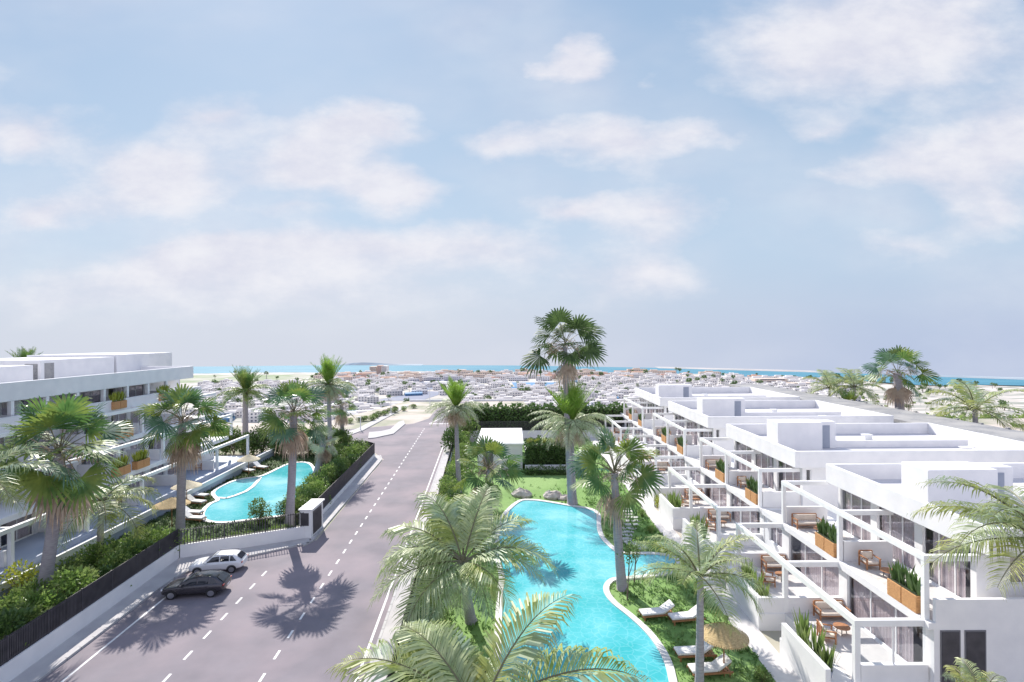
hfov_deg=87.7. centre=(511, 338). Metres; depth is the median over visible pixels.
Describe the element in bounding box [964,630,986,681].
window
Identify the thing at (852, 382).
feather palm
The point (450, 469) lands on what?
shrub
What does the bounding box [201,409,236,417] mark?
house
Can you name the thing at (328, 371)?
date palm
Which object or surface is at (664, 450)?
window
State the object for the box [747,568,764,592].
potted plant
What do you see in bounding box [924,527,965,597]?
window
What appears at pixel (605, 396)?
house
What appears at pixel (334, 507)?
pavement
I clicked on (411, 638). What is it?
shrub
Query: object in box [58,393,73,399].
window
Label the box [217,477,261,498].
paddling pool rim
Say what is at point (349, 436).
shrub
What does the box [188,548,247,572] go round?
car
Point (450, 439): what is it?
shrub
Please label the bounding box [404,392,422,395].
house
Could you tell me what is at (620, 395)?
house
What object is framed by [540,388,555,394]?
house
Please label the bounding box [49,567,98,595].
shrub
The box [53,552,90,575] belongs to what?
shrub
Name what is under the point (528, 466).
wall
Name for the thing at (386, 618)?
kerb
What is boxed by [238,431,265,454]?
shrub
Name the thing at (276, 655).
road markings
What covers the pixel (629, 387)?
house
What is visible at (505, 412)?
hedge
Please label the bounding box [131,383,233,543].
fan palm
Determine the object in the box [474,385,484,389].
house
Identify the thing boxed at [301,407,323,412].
house
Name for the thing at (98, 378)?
apartment building
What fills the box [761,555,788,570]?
sofa
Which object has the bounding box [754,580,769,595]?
potted plant
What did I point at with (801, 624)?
potted plant
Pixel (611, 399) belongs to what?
house
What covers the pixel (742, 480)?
armchair
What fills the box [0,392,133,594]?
fan palm
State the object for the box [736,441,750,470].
window
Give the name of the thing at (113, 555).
shrub
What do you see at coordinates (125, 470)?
planter
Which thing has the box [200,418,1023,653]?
site ground
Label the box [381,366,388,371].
apartment tower
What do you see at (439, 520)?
shrub
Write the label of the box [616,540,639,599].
young tree
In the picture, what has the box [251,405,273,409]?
house
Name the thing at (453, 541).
feather palm
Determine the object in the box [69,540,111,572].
shrub
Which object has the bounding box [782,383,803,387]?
house
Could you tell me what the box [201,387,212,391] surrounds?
house
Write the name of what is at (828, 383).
feather palm
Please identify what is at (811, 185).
sky
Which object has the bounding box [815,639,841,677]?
potted plant
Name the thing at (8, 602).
shrub
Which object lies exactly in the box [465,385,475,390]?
house
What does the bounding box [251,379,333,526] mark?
fan palm
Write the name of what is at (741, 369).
land
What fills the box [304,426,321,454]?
shrub
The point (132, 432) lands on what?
planter
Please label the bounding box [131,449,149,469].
planter
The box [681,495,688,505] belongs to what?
armchair
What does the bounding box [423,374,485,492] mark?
date palm
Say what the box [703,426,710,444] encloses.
window
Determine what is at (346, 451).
shrub
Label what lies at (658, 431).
sofa
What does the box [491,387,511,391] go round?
house
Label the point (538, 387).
house
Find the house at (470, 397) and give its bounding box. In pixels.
[465,394,476,399]
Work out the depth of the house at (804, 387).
746.68 m
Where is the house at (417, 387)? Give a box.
[412,385,426,389]
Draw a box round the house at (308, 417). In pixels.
[288,411,312,421]
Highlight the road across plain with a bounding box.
[301,381,554,381]
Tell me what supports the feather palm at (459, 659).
on the lawn at (545, 484)
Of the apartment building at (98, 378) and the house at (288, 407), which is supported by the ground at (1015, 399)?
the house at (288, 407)
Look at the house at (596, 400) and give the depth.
599.98 m
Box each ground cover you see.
[0,452,324,610]
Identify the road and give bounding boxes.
[40,401,470,681]
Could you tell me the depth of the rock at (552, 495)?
58.00 m
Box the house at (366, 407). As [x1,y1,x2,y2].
[350,405,379,410]
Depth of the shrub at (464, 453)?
73.27 m
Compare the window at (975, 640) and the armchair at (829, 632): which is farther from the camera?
the armchair at (829, 632)
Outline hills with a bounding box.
[340,362,422,364]
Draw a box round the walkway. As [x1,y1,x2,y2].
[588,437,802,681]
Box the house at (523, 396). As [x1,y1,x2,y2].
[515,395,532,397]
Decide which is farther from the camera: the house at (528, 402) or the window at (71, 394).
the house at (528, 402)
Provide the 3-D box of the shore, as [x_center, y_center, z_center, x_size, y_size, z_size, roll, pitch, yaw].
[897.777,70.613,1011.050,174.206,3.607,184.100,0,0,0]
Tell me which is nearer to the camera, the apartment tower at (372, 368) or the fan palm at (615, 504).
the fan palm at (615, 504)
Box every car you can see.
[160,569,231,599]
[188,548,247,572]
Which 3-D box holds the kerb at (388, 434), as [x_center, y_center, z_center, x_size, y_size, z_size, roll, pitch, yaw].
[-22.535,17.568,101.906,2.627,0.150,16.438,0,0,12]
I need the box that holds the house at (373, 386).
[368,384,377,391]
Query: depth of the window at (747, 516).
45.88 m
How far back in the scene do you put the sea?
1360.43 m
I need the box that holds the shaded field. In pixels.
[379,391,437,400]
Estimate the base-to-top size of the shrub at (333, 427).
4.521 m
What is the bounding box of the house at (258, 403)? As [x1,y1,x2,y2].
[239,401,263,408]
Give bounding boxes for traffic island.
[368,420,404,437]
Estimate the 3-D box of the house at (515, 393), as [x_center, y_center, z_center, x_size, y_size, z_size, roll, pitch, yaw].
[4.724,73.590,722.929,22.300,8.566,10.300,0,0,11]
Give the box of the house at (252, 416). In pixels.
[241,409,259,422]
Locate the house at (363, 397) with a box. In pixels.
[358,394,375,400]
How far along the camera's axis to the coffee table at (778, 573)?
36.23 m
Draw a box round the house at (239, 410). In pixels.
[228,407,248,416]
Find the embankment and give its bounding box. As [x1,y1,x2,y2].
[324,401,525,422]
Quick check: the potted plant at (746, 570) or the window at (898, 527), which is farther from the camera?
the potted plant at (746, 570)
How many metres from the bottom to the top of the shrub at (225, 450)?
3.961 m
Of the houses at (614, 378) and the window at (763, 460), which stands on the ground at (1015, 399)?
the houses at (614, 378)
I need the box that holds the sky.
[0,0,1023,376]
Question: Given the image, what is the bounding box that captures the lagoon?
[512,382,553,386]
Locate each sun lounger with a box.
[185,506,203,514]
[185,510,206,521]
[187,494,206,505]
[194,492,209,498]
[242,466,255,471]
[252,461,268,470]
[638,599,674,620]
[667,604,705,625]
[673,641,716,661]
[687,653,733,677]
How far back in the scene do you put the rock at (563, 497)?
57.55 m
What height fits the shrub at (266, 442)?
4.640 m
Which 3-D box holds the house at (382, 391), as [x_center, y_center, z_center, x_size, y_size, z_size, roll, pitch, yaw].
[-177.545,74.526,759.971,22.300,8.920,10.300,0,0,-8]
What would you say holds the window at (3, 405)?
in the apartment building at (98, 378)
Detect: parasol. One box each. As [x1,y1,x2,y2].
[152,497,190,526]
[170,480,201,503]
[236,454,260,474]
[704,622,749,676]
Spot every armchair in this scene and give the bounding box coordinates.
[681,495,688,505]
[706,518,715,530]
[737,476,746,487]
[760,568,775,586]
[816,619,836,644]
[858,550,880,569]
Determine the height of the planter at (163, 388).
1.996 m
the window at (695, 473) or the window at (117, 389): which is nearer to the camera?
the window at (695, 473)
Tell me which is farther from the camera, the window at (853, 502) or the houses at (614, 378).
the houses at (614, 378)
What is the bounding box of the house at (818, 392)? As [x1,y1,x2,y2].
[816,390,832,393]
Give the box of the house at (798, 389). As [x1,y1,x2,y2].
[791,388,811,390]
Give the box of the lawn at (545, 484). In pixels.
[400,439,774,681]
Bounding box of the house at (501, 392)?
[493,391,509,398]
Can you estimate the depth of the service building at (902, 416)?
63.67 m
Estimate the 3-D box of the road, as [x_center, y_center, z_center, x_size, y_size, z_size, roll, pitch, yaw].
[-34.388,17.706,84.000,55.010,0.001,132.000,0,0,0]
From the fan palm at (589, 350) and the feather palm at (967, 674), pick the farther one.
the fan palm at (589, 350)
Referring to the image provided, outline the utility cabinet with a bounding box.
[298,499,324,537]
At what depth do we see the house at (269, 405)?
582.33 m
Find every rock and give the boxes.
[511,487,531,498]
[543,490,561,499]
[558,494,566,500]
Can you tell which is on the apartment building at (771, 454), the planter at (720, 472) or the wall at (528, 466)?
the planter at (720, 472)
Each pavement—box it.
[10,538,309,681]
[310,455,380,539]
[347,405,407,434]
[366,443,451,681]
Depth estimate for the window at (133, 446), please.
61.77 m
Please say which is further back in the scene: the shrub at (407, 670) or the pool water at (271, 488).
the pool water at (271, 488)
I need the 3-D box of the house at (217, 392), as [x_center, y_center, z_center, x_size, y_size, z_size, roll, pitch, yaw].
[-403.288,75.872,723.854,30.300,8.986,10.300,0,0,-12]
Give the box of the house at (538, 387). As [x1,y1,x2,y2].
[529,385,543,389]
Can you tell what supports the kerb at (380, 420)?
on the road
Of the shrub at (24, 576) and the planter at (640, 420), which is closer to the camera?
the shrub at (24, 576)
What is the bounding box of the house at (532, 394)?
[521,392,538,395]
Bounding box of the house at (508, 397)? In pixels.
[496,396,520,398]
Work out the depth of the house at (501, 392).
692.05 m
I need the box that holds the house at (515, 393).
[508,390,523,395]
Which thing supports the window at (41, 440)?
in the apartment building at (98, 378)
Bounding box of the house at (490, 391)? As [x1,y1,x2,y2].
[474,389,495,394]
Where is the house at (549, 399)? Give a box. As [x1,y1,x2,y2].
[546,396,556,401]
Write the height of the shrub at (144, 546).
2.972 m
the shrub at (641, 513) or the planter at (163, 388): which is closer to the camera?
the shrub at (641, 513)
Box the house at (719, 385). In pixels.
[712,384,728,386]
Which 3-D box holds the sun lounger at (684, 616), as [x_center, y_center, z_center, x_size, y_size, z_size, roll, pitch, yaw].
[10.733,16.945,32.825,2.160,0.878,0.778,0,0,-9]
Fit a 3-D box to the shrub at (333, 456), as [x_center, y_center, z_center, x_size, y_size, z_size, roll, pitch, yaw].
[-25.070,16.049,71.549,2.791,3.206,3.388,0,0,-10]
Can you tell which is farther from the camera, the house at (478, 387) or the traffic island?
the house at (478, 387)
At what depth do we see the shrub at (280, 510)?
52.17 m
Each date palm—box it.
[6,346,41,357]
[217,364,271,435]
[298,353,357,447]
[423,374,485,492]
[528,381,613,504]
[837,388,861,400]
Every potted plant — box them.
[668,491,680,505]
[670,497,683,506]
[689,514,696,523]
[691,511,706,531]
[697,522,709,537]
[741,557,752,584]
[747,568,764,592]
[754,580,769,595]
[792,607,811,644]
[802,623,826,658]
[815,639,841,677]
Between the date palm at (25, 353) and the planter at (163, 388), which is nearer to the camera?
the planter at (163, 388)
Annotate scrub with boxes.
[856,389,1023,427]
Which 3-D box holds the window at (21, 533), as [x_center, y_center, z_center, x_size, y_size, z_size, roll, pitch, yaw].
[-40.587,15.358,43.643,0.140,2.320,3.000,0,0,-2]
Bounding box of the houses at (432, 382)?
[420,380,450,389]
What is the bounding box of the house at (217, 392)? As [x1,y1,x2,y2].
[207,391,227,395]
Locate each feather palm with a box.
[0,440,66,512]
[28,474,165,553]
[325,589,652,681]
[367,485,557,637]
[627,519,771,681]
[802,369,859,397]
[821,368,885,404]
[906,475,1023,601]
[917,379,1023,431]
[942,657,1007,681]
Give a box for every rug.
[794,524,849,539]
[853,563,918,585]
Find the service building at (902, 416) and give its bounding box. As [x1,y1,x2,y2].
[729,384,1023,441]
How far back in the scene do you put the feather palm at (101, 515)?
40.37 m
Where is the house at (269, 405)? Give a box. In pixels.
[255,403,282,407]
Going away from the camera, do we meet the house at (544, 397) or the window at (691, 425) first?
the window at (691, 425)
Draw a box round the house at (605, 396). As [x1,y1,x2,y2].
[598,394,616,398]
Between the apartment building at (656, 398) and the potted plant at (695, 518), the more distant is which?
the apartment building at (656, 398)
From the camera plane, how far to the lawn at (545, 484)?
35.86 m
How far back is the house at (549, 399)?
629.61 m
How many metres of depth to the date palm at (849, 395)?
81.62 m
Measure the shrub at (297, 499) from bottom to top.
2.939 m
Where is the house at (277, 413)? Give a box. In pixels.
[270,409,289,416]
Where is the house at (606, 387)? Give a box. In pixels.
[601,385,616,390]
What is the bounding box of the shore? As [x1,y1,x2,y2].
[918,374,1023,379]
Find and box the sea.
[193,365,1023,385]
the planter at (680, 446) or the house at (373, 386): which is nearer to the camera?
the planter at (680, 446)
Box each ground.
[180,371,1023,422]
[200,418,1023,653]
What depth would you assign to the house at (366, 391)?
743.86 m
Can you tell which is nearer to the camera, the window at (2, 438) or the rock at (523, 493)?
the window at (2, 438)
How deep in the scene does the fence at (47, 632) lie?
32.13 m
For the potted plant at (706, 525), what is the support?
on the apartment building at (771, 454)
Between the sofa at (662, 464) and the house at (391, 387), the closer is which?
the sofa at (662, 464)
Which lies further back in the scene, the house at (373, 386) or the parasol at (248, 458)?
the house at (373, 386)
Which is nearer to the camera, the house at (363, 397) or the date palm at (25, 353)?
the date palm at (25, 353)
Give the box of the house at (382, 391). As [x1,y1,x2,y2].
[379,388,390,394]
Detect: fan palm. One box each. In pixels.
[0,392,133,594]
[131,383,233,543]
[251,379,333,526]
[307,424,338,473]
[320,387,357,431]
[451,435,524,533]
[519,306,607,504]
[566,425,665,591]
[859,344,940,410]
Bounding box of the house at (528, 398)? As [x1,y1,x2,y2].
[519,397,543,400]
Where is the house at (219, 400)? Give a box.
[212,399,231,404]
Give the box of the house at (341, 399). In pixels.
[321,398,348,403]
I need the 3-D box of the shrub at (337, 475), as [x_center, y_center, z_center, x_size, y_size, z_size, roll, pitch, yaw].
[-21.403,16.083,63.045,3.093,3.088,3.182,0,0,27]
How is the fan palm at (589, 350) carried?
on the lawn at (545, 484)
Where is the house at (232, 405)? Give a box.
[224,402,240,410]
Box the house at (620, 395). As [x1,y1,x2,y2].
[606,392,623,397]
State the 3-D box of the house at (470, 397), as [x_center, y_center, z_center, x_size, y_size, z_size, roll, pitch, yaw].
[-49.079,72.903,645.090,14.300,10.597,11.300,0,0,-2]
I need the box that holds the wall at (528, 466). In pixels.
[525,465,565,469]
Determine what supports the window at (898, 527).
in the apartment building at (966, 614)
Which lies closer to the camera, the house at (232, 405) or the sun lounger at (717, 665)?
the sun lounger at (717, 665)
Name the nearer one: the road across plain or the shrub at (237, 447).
the shrub at (237, 447)
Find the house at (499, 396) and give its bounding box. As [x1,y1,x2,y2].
[494,394,512,398]
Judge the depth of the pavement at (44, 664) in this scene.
34.29 m
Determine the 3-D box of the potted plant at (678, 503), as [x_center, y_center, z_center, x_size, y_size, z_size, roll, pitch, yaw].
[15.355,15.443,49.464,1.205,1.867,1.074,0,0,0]
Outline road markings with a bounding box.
[61,420,448,681]
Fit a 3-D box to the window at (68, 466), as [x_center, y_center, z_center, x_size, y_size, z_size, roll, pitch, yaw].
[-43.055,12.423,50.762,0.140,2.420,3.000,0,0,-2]
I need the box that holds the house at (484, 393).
[474,391,489,396]
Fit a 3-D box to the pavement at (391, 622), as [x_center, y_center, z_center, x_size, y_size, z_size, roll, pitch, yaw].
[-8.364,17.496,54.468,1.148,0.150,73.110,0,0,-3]
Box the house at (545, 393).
[525,390,547,395]
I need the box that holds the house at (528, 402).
[524,400,538,404]
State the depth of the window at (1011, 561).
26.41 m
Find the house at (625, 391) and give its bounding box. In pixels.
[612,389,634,394]
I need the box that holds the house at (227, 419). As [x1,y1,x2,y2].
[204,415,234,421]
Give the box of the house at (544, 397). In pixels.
[533,395,550,399]
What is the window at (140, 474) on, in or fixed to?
in the apartment building at (98, 378)
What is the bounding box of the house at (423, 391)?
[411,389,426,393]
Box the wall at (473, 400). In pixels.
[409,399,522,401]
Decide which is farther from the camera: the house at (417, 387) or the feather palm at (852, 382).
the house at (417, 387)
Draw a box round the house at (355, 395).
[343,393,362,399]
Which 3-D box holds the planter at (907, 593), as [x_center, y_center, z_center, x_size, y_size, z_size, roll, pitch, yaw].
[19.863,12.271,26.619,1.021,1.996,2.494,0,0,5]
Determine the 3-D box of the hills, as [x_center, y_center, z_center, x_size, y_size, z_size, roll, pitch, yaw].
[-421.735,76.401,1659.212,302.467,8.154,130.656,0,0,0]
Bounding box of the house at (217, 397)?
[204,395,219,400]
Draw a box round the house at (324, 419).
[311,413,335,422]
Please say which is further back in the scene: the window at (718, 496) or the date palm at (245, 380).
the date palm at (245, 380)
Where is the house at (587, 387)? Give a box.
[578,385,592,388]
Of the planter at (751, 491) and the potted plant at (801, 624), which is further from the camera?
the planter at (751, 491)
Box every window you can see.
[0,402,6,414]
[0,436,17,448]
[1,514,32,546]
[24,397,42,412]
[34,428,50,449]
[51,457,72,478]
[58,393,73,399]
[60,425,78,434]
[81,390,100,402]
[105,442,123,463]
[109,387,123,392]
[113,413,125,422]
[130,384,143,396]
[130,471,143,491]
[131,411,145,425]
[131,437,144,448]
[153,437,160,448]
[154,464,163,474]
[168,463,175,474]
[627,423,632,433]
[636,426,642,440]
[641,398,645,412]
[646,434,653,448]
[647,401,653,418]
[656,440,667,460]
[657,405,663,425]
[670,450,683,473]
[675,414,683,434]
[686,418,696,444]
[690,465,700,483]
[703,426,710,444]
[705,475,726,506]
[731,493,759,532]
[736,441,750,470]
[755,450,773,490]
[770,522,781,548]
[778,460,799,490]
[790,534,838,595]
[842,489,869,539]
[848,575,912,661]
[878,506,913,570]
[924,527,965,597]
[964,630,986,681]
[1010,557,1023,582]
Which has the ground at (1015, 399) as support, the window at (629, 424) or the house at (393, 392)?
the house at (393, 392)
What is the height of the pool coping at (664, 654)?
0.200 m
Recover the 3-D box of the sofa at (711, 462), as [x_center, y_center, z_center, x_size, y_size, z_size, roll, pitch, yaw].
[20.779,12.853,54.500,1.790,0.900,0.800,0,0,0]
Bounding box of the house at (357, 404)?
[344,402,373,409]
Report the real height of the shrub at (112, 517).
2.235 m
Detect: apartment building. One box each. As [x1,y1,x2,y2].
[0,352,276,598]
[594,384,799,451]
[610,397,893,483]
[645,419,1023,555]
[700,461,1023,681]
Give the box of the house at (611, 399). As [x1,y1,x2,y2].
[602,397,622,402]
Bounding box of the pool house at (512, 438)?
[477,428,523,469]
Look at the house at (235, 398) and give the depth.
673.91 m
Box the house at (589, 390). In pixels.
[585,389,603,392]
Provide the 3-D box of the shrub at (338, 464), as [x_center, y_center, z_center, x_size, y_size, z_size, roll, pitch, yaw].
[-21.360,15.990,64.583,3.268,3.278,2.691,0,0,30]
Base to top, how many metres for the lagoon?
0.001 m
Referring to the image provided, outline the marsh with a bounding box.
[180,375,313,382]
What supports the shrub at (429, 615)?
on the lawn at (545, 484)
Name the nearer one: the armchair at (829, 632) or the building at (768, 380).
the armchair at (829, 632)
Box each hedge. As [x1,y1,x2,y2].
[458,401,628,430]
[523,435,565,464]
[524,463,566,475]
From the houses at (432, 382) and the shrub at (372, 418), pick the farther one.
the houses at (432, 382)
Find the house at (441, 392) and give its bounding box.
[438,389,448,394]
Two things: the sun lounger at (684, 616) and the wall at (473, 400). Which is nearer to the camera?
the sun lounger at (684, 616)
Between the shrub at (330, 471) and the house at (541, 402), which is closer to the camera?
the shrub at (330, 471)
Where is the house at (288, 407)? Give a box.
[279,404,309,410]
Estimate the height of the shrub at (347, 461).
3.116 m
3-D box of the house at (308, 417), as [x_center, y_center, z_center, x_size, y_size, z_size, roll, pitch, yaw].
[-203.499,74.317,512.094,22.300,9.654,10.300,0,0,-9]
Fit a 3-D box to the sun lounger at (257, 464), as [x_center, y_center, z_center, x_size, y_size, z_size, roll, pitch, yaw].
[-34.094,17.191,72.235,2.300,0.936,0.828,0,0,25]
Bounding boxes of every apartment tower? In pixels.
[369,366,376,370]
[377,365,383,373]
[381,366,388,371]
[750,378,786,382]
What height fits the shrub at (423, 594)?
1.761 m
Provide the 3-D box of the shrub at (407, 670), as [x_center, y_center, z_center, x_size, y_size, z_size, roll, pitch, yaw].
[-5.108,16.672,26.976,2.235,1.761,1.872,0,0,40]
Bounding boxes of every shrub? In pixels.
[0,558,39,595]
[0,576,60,608]
[0,592,31,615]
[0,602,34,637]
[0,616,28,645]
[3,601,52,633]
[9,584,63,626]
[26,588,74,622]
[34,564,98,607]
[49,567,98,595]
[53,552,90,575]
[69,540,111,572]
[80,534,120,565]
[92,560,131,586]
[94,548,130,574]
[97,542,140,572]
[104,508,121,525]
[118,537,163,556]
[119,523,162,549]
[145,524,169,538]
[147,525,188,550]
[197,535,212,541]
[214,430,236,454]
[218,425,241,454]
[233,431,257,454]
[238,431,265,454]
[247,425,270,453]
[247,496,273,524]
[267,435,286,454]
[268,524,279,530]
[273,499,285,517]
[281,494,307,522]
[283,487,300,498]
[295,485,319,502]
[295,494,312,507]
[299,473,329,495]
[303,479,331,503]
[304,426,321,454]
[308,470,330,488]
[315,448,334,467]
[317,464,344,482]
[318,461,338,484]
[323,458,347,479]
[325,425,337,447]
[326,428,350,446]
[329,456,349,468]
[330,447,342,463]
[332,454,350,465]
[333,427,354,444]
[334,443,345,457]
[336,435,348,445]
[339,445,360,458]
[345,453,361,469]
[346,440,366,448]
[349,443,364,458]
[351,438,369,451]
[368,415,375,420]
[391,651,428,681]
[396,624,429,655]
[409,606,441,628]
[413,583,440,608]
[416,567,442,587]
[428,509,452,525]
[433,495,458,512]
[437,474,463,492]
[437,479,460,499]
[439,424,464,452]
[439,471,464,488]
[442,489,462,503]
[444,463,465,480]
[447,460,465,472]
[451,444,467,456]
[451,453,468,469]
[452,414,480,438]
[453,449,468,462]
[459,431,470,441]
[459,437,468,446]
[637,508,646,516]
[644,524,655,532]
[654,493,665,508]
[753,664,773,681]
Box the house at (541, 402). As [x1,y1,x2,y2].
[535,400,549,406]
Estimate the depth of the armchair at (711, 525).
45.61 m
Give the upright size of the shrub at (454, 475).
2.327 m
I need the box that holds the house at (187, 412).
[185,406,219,414]
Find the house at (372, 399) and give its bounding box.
[367,395,378,402]
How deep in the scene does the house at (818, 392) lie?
691.91 m
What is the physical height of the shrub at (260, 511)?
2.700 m
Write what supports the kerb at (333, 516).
on the site ground at (773, 638)
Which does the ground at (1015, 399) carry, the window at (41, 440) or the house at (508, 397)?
the house at (508, 397)
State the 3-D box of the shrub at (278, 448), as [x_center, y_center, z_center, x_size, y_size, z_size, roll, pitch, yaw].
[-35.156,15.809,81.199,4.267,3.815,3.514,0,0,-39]
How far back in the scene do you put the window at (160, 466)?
62.50 m
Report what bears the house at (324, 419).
on the ground at (1015, 399)
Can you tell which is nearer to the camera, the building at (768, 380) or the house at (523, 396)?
the house at (523, 396)
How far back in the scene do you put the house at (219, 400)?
632.74 m
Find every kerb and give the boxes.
[33,542,309,681]
[303,455,381,546]
[360,406,407,431]
[363,448,444,681]
[368,424,404,438]
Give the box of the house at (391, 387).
[383,386,397,389]
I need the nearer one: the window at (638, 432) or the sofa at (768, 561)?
the sofa at (768, 561)
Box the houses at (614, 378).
[195,368,855,389]
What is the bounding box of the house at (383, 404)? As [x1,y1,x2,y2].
[371,402,397,407]
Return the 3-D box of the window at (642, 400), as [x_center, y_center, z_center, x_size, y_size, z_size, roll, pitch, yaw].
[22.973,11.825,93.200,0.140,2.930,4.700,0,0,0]
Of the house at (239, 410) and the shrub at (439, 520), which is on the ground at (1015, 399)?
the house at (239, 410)
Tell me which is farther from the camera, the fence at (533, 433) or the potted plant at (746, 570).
the fence at (533, 433)
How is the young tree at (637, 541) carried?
on the lawn at (545, 484)
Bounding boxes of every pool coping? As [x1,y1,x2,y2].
[200,461,314,523]
[493,499,679,681]
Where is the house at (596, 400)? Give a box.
[589,399,609,406]
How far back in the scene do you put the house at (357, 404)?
588.41 m
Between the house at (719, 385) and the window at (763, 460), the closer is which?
the window at (763, 460)
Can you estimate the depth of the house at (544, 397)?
650.38 m
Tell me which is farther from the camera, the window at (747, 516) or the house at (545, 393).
the house at (545, 393)
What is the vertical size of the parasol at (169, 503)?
2.820 m
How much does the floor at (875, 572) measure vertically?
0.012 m
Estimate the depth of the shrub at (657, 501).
54.02 m
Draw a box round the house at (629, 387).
[620,386,635,389]
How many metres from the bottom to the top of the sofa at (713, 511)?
0.900 m
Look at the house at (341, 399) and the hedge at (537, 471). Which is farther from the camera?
the house at (341, 399)
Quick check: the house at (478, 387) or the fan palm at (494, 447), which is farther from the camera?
the house at (478, 387)
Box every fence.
[0,528,178,681]
[179,512,304,557]
[318,440,374,513]
[386,446,453,681]
[469,420,623,437]
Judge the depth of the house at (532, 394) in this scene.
695.35 m
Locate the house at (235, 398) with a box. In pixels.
[226,396,242,401]
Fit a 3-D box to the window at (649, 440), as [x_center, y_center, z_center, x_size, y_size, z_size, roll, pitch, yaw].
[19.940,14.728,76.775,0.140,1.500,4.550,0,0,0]
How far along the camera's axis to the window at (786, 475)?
44.27 m
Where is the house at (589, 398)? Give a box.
[582,396,595,403]
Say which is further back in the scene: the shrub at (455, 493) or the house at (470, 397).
the house at (470, 397)
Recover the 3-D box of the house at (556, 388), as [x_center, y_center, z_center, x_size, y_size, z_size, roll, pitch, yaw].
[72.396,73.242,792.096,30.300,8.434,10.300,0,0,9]
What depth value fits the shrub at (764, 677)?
26.98 m
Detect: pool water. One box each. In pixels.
[204,463,312,520]
[499,500,674,681]
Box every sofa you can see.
[614,427,624,431]
[657,429,670,436]
[657,462,669,468]
[684,488,703,498]
[705,459,722,469]
[708,509,730,521]
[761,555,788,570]
[791,513,821,529]
[812,600,850,620]
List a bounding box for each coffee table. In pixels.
[775,571,781,581]
[833,622,850,635]
[880,567,891,577]
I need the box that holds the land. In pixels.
[657,367,820,372]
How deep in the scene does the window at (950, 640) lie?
24.95 m
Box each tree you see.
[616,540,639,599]
[627,535,647,582]
[918,385,927,391]
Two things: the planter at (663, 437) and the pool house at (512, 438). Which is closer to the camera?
the planter at (663, 437)
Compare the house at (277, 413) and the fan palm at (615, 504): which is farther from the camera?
the house at (277, 413)
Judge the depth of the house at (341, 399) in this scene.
644.83 m
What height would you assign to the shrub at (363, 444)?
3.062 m
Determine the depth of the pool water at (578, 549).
37.44 m
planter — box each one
[108,391,126,409]
[111,453,130,476]
[114,418,133,438]
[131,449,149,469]
[155,384,170,400]
[629,407,635,419]
[637,413,645,426]
[661,427,669,442]
[677,436,687,454]
[715,458,728,482]
[745,475,763,504]
[815,516,836,557]
[887,560,920,613]
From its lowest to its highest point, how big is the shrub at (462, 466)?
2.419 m
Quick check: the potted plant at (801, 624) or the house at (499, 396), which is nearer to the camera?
the potted plant at (801, 624)
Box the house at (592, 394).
[585,392,600,397]
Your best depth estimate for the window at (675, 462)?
64.45 m
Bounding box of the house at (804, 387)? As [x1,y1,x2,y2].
[792,386,814,389]
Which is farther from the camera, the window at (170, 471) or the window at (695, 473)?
the window at (170, 471)
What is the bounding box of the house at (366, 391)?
[353,389,374,394]
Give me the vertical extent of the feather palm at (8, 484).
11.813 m
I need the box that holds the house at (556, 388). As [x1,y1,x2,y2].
[554,385,562,390]
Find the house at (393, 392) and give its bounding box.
[386,389,402,395]
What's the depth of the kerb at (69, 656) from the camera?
33.48 m
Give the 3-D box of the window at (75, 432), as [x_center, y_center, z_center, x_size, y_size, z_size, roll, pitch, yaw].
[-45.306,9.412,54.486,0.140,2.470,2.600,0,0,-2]
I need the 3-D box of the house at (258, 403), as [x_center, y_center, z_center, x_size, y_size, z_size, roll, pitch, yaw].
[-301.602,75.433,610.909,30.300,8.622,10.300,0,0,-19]
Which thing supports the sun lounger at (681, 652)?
on the lawn at (545, 484)
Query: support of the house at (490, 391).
on the ground at (1015, 399)
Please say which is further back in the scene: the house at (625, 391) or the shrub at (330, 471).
the house at (625, 391)
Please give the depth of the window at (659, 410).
81.78 m
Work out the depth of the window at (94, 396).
58.40 m
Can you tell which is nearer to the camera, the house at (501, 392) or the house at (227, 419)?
the house at (227, 419)
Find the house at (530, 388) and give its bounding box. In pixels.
[520,386,534,392]
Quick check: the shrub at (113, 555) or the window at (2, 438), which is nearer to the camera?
the shrub at (113, 555)

